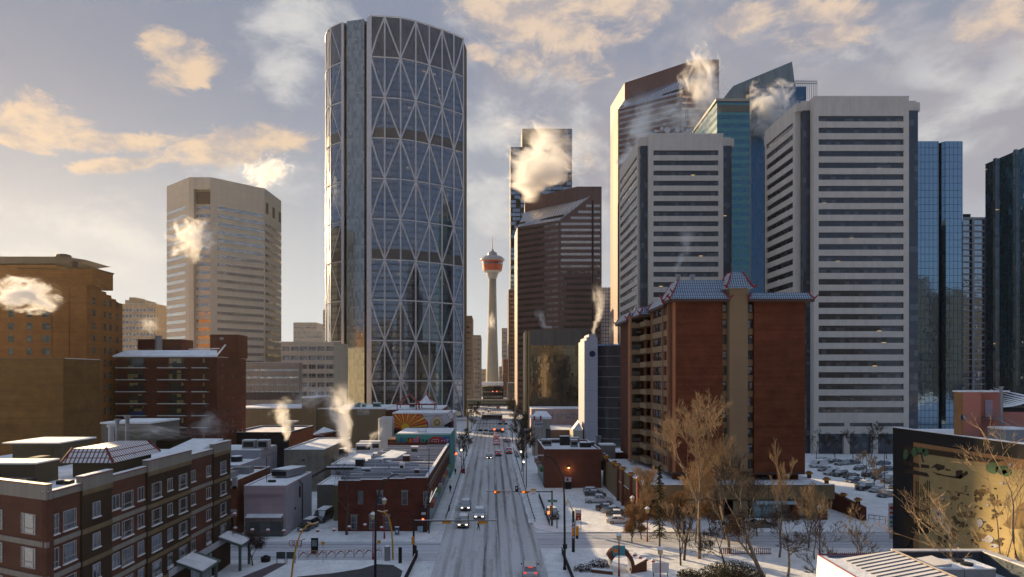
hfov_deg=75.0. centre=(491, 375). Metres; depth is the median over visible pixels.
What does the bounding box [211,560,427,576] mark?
pavement
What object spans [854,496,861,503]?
lantern post
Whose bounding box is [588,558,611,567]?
shrub
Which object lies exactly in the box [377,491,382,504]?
window
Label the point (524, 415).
street tree
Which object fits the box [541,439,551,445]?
roof unit
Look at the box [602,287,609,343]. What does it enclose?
apartment tower
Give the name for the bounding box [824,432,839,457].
lot tree
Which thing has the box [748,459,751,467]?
window
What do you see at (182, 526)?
window
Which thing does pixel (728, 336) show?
brick tower
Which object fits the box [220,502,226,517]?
window
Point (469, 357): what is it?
office block
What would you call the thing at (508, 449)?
pickup truck
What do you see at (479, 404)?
street tree
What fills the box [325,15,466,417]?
curved tower
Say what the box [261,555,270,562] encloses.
planter
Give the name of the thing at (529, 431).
street tree
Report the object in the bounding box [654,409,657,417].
window
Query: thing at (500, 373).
office block
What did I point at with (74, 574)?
window
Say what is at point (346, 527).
bare tree
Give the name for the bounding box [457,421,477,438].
pavement
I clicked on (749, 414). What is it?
window
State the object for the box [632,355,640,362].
balcony door
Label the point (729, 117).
teal tower
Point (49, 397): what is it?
ochre block
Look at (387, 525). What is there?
window
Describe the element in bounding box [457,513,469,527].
suv
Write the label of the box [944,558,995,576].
air handler
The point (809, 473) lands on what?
lantern post
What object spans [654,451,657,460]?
window
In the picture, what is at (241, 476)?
narrow brick house
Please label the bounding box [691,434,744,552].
poplar tree
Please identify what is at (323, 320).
apartment tower
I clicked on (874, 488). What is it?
sedan car
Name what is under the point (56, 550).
window
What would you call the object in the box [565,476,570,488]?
notice booth
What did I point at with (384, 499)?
lantern lamp
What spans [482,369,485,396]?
office block
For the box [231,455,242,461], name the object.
roof fan
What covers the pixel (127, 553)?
window
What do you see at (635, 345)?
balcony door
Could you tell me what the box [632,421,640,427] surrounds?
balcony door
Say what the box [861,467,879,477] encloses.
van
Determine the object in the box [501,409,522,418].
pavement
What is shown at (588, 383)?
white pylon building
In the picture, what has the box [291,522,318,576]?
curved mast
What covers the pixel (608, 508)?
sedan car
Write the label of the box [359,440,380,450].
roof unit
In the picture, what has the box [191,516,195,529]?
window
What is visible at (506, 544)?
road
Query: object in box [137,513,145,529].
window
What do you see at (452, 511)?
snow bank
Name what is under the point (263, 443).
roof unit
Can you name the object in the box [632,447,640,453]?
balcony door
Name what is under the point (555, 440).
roof unit
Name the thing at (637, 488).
lantern post
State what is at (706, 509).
tree
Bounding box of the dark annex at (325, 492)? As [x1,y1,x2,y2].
[317,475,344,508]
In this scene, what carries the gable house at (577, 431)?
on the ground
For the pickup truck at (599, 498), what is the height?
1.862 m
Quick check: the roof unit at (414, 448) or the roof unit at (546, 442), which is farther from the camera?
the roof unit at (546, 442)
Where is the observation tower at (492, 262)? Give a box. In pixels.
[480,236,504,385]
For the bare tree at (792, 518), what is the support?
on the pavement at (773, 564)
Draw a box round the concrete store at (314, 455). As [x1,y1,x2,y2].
[284,437,350,491]
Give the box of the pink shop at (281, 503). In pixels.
[231,457,311,536]
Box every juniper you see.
[676,568,700,576]
[698,560,765,576]
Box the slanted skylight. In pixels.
[375,450,406,460]
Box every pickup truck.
[506,447,511,453]
[544,506,558,518]
[585,493,612,502]
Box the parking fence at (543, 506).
[539,492,549,525]
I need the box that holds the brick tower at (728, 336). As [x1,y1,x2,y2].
[612,271,818,474]
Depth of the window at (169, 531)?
74.46 m
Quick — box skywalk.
[467,399,514,405]
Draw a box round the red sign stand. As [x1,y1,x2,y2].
[575,509,580,525]
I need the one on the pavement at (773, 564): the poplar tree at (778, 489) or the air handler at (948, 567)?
the poplar tree at (778, 489)
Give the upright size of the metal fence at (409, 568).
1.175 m
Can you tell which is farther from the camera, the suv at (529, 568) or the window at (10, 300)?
the window at (10, 300)
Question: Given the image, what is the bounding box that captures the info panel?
[652,562,668,575]
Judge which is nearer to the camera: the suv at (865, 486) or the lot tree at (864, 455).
the suv at (865, 486)
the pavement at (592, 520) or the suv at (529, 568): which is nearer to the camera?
the suv at (529, 568)
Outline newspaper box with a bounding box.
[395,526,398,533]
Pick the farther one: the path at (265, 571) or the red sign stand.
the red sign stand
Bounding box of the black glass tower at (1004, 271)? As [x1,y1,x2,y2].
[985,148,1023,406]
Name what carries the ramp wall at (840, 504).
on the pavement at (592, 520)
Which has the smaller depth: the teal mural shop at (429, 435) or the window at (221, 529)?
the window at (221, 529)
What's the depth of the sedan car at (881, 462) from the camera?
193.02 m
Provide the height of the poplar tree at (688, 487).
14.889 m
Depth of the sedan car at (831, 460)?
197.29 m
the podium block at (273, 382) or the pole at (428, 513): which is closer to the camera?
the pole at (428, 513)
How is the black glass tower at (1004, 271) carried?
on the ground
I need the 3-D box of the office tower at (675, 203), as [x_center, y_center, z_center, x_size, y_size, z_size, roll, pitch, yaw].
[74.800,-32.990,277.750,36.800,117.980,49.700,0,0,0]
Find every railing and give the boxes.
[317,550,325,557]
[345,549,353,556]
[445,446,468,516]
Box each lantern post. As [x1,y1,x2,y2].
[614,462,621,500]
[619,465,626,505]
[627,471,634,504]
[634,476,641,507]
[805,470,812,477]
[822,476,830,483]
[839,492,847,497]
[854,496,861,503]
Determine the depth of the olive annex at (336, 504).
119.00 m
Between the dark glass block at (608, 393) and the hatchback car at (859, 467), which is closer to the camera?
the hatchback car at (859, 467)
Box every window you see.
[0,509,2,529]
[0,542,2,562]
[8,298,13,304]
[8,310,13,316]
[8,323,13,329]
[8,335,13,341]
[8,348,13,354]
[21,512,35,534]
[21,546,35,568]
[26,298,31,304]
[26,310,31,316]
[26,323,31,329]
[26,335,31,341]
[26,348,31,354]
[42,298,49,304]
[42,310,49,316]
[42,323,49,329]
[42,335,49,341]
[42,348,49,354]
[54,513,60,535]
[54,547,60,569]
[62,507,77,532]
[62,540,77,565]
[66,572,76,576]
[92,500,101,518]
[92,531,101,549]
[92,561,101,576]
[112,494,120,511]
[112,523,120,540]
[112,551,120,569]
[121,490,134,510]
[121,517,134,539]
[121,545,134,567]
[137,486,145,501]
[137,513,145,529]
[137,540,145,556]
[137,567,143,576]
[151,481,162,500]
[151,507,162,526]
[151,532,162,553]
[152,558,162,576]
[167,477,173,491]
[167,502,173,516]
[167,527,173,542]
[167,552,173,567]
[178,473,187,490]
[178,497,187,514]
[179,520,187,538]
[179,544,186,557]
[191,470,196,482]
[191,493,195,506]
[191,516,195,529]
[191,539,195,551]
[206,465,211,477]
[206,487,211,499]
[206,508,211,521]
[206,532,211,545]
[220,460,225,474]
[220,481,226,496]
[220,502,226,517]
[220,524,225,535]
[351,516,356,528]
[357,410,369,414]
[358,491,363,504]
[369,516,374,528]
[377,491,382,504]
[385,516,389,528]
[402,491,407,504]
[423,491,428,504]
[546,429,550,438]
[654,324,657,332]
[654,338,657,346]
[654,353,657,360]
[654,367,657,374]
[654,381,657,388]
[654,395,657,403]
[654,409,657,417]
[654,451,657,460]
[723,304,726,312]
[723,319,726,327]
[723,335,726,343]
[723,350,726,359]
[723,366,726,374]
[723,382,726,390]
[723,413,726,421]
[723,428,726,436]
[748,304,751,312]
[748,319,751,327]
[748,335,751,343]
[748,350,751,359]
[748,366,751,374]
[748,382,751,390]
[748,397,751,405]
[748,413,751,421]
[748,428,751,436]
[748,444,751,452]
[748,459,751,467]
[984,400,992,416]
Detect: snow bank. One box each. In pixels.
[448,447,471,519]
[511,447,532,523]
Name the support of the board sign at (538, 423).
on the ground
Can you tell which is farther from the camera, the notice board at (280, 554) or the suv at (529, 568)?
the notice board at (280, 554)
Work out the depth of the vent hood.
189.00 m
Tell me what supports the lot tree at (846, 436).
on the ground
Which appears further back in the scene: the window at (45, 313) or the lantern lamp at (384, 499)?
the window at (45, 313)
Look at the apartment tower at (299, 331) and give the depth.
900.00 m
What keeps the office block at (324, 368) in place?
on the ground
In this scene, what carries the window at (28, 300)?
in the brick hotel
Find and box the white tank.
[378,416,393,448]
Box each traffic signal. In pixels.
[412,518,496,558]
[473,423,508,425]
[486,486,556,525]
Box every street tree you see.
[454,429,470,468]
[457,425,472,455]
[466,410,476,428]
[468,406,480,425]
[474,401,480,412]
[506,400,513,408]
[508,404,520,418]
[508,418,531,442]
[512,404,525,428]
[513,411,528,428]
[514,435,527,471]
[515,418,528,440]
[515,431,535,465]
[518,424,537,448]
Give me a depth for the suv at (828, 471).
173.60 m
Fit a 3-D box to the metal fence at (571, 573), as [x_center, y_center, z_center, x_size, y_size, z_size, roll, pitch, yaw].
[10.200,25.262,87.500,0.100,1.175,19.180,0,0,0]
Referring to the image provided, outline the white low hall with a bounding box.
[331,449,382,474]
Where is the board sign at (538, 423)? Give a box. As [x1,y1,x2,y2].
[534,421,542,461]
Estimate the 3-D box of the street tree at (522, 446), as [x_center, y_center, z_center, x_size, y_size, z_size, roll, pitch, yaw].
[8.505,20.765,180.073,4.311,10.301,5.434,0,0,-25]
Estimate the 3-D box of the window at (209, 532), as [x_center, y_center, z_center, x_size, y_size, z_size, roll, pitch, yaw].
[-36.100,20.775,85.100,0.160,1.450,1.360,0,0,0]
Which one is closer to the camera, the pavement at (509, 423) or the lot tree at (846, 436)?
the lot tree at (846, 436)
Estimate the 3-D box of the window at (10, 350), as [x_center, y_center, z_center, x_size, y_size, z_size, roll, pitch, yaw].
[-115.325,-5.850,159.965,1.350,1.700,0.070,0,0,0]
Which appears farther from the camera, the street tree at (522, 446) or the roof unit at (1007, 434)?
the street tree at (522, 446)
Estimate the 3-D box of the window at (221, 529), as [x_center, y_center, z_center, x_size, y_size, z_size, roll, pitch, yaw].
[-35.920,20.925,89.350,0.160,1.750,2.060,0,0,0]
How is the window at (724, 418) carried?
in the brick tower at (728, 336)
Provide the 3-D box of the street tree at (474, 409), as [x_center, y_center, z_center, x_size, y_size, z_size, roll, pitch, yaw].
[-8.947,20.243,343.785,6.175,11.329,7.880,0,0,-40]
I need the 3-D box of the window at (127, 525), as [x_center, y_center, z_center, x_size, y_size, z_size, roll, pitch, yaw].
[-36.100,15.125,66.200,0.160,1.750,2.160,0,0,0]
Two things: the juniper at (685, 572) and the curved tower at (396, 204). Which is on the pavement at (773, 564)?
the juniper at (685, 572)
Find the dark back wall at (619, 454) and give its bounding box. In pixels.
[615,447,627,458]
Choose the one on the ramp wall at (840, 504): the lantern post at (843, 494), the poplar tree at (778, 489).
the lantern post at (843, 494)
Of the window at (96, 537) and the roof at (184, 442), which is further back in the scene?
the roof at (184, 442)
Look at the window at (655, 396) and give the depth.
137.89 m
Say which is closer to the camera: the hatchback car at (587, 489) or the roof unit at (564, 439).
the hatchback car at (587, 489)
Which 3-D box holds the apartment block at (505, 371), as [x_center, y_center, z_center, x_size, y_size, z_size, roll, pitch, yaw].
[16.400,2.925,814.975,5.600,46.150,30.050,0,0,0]
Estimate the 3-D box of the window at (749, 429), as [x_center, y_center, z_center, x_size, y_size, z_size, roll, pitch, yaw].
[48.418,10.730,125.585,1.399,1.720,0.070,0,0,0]
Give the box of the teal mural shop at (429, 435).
[396,428,454,477]
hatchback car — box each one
[583,487,602,492]
[817,465,830,470]
[853,464,866,470]
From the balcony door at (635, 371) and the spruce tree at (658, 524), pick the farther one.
the balcony door at (635, 371)
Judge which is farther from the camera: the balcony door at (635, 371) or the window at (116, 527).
the balcony door at (635, 371)
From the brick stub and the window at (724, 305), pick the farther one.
the brick stub
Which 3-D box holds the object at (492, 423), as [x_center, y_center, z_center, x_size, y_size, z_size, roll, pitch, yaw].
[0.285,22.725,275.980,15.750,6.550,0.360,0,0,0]
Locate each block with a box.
[0,358,99,455]
[100,415,179,444]
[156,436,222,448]
[246,362,301,405]
[281,342,347,403]
[467,316,472,408]
[473,335,481,398]
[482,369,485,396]
[483,386,502,398]
[499,366,502,385]
[501,328,506,365]
[503,359,507,396]
[507,383,514,409]
[508,289,514,382]
[523,329,588,426]
[598,343,619,446]
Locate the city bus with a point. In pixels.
(492, 417)
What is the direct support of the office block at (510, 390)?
on the ground
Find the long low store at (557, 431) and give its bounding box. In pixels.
[550,425,572,437]
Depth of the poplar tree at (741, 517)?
84.67 m
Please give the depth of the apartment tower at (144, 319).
420.00 m
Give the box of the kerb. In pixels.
[513,446,534,518]
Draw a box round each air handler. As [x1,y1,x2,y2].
[915,555,963,576]
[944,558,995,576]
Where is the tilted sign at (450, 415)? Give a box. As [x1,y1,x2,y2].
[447,410,454,427]
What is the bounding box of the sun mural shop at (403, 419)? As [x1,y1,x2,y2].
[392,410,456,462]
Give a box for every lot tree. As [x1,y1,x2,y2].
[805,429,828,458]
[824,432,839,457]
[840,429,858,458]
[855,450,874,479]
[861,422,887,457]
[867,455,885,483]
[871,430,891,458]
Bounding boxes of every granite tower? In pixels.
[515,187,601,413]
[610,60,718,343]
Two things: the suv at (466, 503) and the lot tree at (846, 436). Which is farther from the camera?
the lot tree at (846, 436)
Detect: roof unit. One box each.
[242,439,257,448]
[257,439,270,448]
[339,448,347,457]
[354,402,360,406]
[355,458,364,465]
[356,443,371,452]
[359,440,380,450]
[361,467,371,471]
[373,402,380,406]
[399,463,404,468]
[403,455,409,461]
[411,446,418,451]
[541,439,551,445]
[547,438,559,442]
[559,435,569,444]
[570,439,577,446]
[579,442,590,446]
[987,426,1023,441]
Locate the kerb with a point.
(524, 485)
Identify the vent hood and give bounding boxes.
[281,420,298,430]
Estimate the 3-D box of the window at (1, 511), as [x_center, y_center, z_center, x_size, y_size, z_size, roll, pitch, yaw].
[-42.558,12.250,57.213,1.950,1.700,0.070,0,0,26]
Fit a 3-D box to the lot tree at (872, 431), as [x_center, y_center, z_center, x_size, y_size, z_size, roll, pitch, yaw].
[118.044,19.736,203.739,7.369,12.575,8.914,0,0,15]
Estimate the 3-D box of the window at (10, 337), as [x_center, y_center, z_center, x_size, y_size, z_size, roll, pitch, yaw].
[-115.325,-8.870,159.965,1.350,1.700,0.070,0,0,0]
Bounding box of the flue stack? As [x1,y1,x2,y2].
[595,436,600,445]
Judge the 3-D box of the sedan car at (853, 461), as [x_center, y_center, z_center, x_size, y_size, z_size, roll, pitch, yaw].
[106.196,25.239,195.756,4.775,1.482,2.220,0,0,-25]
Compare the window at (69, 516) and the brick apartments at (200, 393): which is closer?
the window at (69, 516)
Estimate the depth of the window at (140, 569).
68.65 m
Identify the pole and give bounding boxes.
[428,494,429,532]
[514,402,515,429]
[526,415,526,487]
[884,445,884,486]
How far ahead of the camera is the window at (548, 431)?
214.98 m
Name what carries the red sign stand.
on the pavement at (592, 520)
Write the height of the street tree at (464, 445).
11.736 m
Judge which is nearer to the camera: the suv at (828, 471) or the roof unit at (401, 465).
the roof unit at (401, 465)
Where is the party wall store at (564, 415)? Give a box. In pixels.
[529,406,578,437]
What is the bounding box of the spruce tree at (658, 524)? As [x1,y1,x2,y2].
[649,465,671,545]
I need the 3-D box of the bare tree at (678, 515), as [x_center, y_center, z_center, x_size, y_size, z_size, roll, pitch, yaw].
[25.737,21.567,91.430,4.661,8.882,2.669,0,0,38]
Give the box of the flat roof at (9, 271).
[0,254,108,285]
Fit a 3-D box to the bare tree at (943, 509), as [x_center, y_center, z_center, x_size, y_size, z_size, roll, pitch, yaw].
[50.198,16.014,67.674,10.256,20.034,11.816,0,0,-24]
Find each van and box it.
[313,506,333,522]
[482,429,493,434]
[809,459,827,467]
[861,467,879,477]
[880,473,892,483]
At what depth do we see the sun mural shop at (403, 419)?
189.98 m
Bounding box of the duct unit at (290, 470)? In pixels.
[272,465,305,476]
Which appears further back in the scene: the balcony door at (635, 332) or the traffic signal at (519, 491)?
the balcony door at (635, 332)
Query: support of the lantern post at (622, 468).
on the ground
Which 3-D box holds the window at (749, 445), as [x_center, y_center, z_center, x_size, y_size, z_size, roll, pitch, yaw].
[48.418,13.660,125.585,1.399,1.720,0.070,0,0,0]
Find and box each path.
[243,563,286,576]
[298,564,401,576]
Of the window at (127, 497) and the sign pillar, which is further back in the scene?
the sign pillar
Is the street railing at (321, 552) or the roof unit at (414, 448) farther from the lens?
the roof unit at (414, 448)
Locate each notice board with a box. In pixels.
[276,551,285,558]
[286,551,295,558]
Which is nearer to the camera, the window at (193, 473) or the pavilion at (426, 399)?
the window at (193, 473)
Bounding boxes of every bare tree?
[228,521,269,565]
[331,455,358,534]
[658,492,703,560]
[661,500,696,565]
[687,511,732,565]
[765,501,826,576]
[789,485,832,559]
[839,503,875,553]
[852,413,1023,562]
[904,441,1023,556]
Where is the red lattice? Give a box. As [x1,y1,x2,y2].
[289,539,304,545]
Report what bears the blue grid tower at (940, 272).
on the ground
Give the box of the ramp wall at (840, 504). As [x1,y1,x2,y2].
[828,492,865,520]
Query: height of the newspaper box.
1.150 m
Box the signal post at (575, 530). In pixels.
[565,499,578,551]
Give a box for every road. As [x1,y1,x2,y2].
[231,542,440,560]
[431,406,547,576]
[536,533,892,547]
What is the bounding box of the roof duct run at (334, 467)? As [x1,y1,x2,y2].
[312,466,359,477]
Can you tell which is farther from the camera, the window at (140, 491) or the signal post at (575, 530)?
the signal post at (575, 530)
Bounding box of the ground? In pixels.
[415,408,560,576]
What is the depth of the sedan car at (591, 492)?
142.69 m
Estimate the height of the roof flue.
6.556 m
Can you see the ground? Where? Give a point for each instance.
(429, 565)
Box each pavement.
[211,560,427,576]
[242,444,470,541]
[457,409,480,418]
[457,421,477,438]
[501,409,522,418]
[505,421,528,438]
[511,444,892,532]
[545,548,892,576]
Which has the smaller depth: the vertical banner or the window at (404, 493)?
the vertical banner
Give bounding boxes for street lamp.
[374,474,404,576]
[537,455,566,569]
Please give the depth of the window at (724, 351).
125.58 m
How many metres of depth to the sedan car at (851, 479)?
161.80 m
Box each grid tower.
[918,141,962,428]
[963,214,984,389]
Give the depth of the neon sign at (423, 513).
110.20 m
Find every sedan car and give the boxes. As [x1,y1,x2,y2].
[485,453,492,458]
[584,489,606,496]
[595,503,619,510]
[601,505,624,512]
[605,509,627,517]
[605,515,629,523]
[746,518,776,527]
[817,456,828,459]
[827,458,837,463]
[842,472,859,477]
[844,476,861,482]
[849,459,860,464]
[854,479,869,485]
[868,485,886,492]
[876,490,892,497]
[878,460,890,465]
[881,465,892,470]
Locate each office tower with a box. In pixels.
[619,133,733,342]
[763,96,919,453]
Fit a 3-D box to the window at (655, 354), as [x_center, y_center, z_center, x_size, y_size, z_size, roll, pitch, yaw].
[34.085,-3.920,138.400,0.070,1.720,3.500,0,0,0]
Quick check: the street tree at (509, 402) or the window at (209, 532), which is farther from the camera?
the street tree at (509, 402)
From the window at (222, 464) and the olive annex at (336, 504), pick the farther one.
the olive annex at (336, 504)
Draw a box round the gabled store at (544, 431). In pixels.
[530,411,551,455]
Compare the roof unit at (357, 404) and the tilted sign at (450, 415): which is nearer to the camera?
the tilted sign at (450, 415)
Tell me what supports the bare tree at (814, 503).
on the pavement at (773, 564)
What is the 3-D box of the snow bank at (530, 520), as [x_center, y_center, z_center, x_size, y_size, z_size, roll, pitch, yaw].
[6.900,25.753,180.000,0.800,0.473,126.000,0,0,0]
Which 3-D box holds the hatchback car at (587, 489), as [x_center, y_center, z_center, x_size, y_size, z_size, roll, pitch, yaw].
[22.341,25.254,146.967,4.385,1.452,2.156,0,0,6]
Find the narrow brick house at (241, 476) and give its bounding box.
[231,466,269,532]
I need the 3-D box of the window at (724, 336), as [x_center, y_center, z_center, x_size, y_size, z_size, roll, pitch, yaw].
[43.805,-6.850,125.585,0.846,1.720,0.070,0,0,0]
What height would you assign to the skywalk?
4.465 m
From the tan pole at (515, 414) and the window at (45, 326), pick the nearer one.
the window at (45, 326)
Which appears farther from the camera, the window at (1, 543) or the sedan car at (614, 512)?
the sedan car at (614, 512)
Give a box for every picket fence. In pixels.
[719,547,771,554]
[832,552,879,553]
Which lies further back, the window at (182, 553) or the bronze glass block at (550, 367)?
the bronze glass block at (550, 367)
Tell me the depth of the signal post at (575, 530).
97.83 m
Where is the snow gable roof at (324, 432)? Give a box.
[313,427,345,438]
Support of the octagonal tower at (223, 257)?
on the ground
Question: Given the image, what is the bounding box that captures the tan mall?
[246,395,446,447]
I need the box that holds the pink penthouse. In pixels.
[952,390,1021,436]
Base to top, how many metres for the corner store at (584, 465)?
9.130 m
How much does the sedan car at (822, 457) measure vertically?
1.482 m
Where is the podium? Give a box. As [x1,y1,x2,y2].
[603,458,834,519]
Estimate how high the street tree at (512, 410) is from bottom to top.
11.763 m
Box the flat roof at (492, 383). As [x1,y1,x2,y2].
[482,382,502,384]
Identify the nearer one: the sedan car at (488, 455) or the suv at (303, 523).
the suv at (303, 523)
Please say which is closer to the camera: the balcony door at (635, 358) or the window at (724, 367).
the window at (724, 367)
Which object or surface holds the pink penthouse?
on the mural building at (925, 457)
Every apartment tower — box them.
[123,297,166,350]
[293,322,322,341]
[306,330,324,341]
[323,310,324,330]
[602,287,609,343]
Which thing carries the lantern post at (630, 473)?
on the ground
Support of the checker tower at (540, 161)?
on the ground
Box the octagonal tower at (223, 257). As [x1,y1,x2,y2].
[167,177,281,361]
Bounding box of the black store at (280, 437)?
[237,425,312,467]
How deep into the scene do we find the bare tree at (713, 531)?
88.63 m
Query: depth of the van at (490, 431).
295.23 m
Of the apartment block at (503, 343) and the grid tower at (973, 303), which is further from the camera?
the apartment block at (503, 343)
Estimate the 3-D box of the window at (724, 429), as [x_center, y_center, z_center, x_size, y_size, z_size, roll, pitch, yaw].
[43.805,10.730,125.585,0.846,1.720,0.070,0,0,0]
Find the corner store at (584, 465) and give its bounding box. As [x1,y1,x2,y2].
[535,439,600,487]
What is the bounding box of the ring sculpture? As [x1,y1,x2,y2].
[591,545,646,574]
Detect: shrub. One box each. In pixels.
[573,563,593,572]
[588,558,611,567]
[622,502,649,542]
[623,502,647,538]
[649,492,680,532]
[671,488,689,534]
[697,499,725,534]
[722,512,747,541]
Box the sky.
[0,0,1023,368]
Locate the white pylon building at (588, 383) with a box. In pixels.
[579,334,597,444]
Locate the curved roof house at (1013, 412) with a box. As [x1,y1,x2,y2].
[990,388,1023,426]
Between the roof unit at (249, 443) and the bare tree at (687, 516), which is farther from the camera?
the roof unit at (249, 443)
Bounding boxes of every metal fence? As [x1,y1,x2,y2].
[403,548,417,576]
[561,546,574,576]
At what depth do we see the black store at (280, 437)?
183.00 m
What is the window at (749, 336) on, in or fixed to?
in the brick tower at (728, 336)
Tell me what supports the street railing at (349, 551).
on the cross road at (427, 551)
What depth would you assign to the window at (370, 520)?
110.96 m
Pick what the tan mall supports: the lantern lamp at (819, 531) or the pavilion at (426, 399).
the pavilion at (426, 399)
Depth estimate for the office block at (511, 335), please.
560.00 m
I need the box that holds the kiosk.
[311,537,317,553]
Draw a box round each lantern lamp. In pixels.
[370,512,374,559]
[382,497,386,538]
[613,532,624,576]
[644,506,649,541]
[657,546,663,576]
[817,507,821,553]
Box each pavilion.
[397,394,421,409]
[416,391,436,409]
[816,549,1023,576]
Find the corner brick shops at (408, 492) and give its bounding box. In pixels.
[337,442,450,530]
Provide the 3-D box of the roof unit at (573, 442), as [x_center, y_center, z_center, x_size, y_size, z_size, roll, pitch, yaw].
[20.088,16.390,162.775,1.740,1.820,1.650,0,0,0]
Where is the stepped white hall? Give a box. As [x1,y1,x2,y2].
[231,445,276,473]
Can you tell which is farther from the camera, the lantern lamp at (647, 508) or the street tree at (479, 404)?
the street tree at (479, 404)
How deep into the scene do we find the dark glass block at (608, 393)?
225.20 m
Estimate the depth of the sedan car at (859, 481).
156.31 m
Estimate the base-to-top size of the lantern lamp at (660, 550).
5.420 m
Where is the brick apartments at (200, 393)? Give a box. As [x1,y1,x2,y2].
[113,335,247,444]
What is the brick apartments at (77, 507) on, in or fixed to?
on the ground
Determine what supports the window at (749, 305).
in the brick tower at (728, 336)
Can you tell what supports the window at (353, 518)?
in the corner brick shops at (408, 492)
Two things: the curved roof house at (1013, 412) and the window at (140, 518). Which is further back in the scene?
the curved roof house at (1013, 412)
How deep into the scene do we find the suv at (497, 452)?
214.78 m
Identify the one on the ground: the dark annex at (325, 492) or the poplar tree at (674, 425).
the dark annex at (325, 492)
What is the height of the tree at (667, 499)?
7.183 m
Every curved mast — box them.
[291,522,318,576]
[377,510,393,558]
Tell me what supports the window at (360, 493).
in the corner brick shops at (408, 492)
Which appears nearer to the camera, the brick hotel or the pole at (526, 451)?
the pole at (526, 451)
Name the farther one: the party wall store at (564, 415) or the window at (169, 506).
the party wall store at (564, 415)
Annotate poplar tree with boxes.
[632,462,665,510]
[650,387,736,558]
[678,454,717,540]
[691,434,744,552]
[692,457,724,539]
[700,444,785,576]
[730,470,766,535]
[768,436,798,557]
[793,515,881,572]
[797,480,829,547]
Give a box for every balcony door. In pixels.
[632,329,640,335]
[632,342,640,349]
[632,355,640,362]
[632,368,640,375]
[632,381,640,388]
[632,394,640,401]
[632,408,640,414]
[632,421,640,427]
[632,434,640,440]
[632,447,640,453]
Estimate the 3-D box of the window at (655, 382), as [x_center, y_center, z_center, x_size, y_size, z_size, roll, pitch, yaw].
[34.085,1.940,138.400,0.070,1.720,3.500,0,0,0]
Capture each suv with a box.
[297,516,318,530]
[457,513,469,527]
[459,498,471,510]
[473,506,485,519]
[495,450,501,455]
[521,560,538,576]
[822,468,838,475]
[831,469,848,476]
[834,458,849,465]
[854,481,874,490]
[870,471,887,479]
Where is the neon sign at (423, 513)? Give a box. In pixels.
[420,496,427,531]
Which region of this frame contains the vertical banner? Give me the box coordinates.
[888,503,892,538]
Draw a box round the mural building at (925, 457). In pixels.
[893,427,1023,562]
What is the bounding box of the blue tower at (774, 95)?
[724,62,816,292]
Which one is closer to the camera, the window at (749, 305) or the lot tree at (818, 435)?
the window at (749, 305)
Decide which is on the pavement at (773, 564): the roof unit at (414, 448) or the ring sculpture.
the ring sculpture
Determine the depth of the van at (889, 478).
160.29 m
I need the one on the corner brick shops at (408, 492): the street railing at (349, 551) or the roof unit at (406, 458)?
the roof unit at (406, 458)
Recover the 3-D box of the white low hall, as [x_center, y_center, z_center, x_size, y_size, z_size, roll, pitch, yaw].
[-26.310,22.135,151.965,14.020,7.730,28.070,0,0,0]
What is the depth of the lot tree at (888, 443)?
208.16 m
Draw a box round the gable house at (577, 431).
[570,420,582,438]
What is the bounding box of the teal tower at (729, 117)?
[692,98,749,293]
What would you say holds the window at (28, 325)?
in the brick hotel
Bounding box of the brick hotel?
[0,261,122,443]
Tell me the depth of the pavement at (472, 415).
424.10 m
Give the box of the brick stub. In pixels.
[388,437,395,444]
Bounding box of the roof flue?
[998,386,1003,425]
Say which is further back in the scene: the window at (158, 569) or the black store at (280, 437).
the black store at (280, 437)
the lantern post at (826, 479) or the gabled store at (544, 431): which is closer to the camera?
the lantern post at (826, 479)
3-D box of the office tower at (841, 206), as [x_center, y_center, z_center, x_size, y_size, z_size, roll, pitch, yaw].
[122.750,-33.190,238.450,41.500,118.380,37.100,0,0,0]
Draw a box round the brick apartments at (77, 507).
[0,437,250,576]
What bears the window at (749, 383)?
in the brick tower at (728, 336)
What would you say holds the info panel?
on the ground
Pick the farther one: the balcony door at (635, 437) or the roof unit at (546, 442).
the roof unit at (546, 442)
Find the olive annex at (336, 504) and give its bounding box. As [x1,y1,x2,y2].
[334,482,337,520]
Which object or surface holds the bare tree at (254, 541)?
on the pavement at (307, 567)
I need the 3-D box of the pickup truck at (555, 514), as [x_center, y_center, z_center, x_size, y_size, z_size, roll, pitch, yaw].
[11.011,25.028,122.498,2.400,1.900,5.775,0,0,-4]
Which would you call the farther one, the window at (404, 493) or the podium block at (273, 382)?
the podium block at (273, 382)
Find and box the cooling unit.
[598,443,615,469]
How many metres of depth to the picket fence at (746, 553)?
96.50 m
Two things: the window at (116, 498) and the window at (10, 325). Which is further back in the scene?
the window at (10, 325)
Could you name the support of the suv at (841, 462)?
on the ground
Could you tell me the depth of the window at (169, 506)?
74.48 m
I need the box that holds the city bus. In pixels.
[482,415,501,419]
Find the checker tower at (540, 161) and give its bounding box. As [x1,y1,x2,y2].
[510,129,571,288]
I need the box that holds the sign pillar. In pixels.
[398,547,401,562]
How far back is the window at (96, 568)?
60.65 m

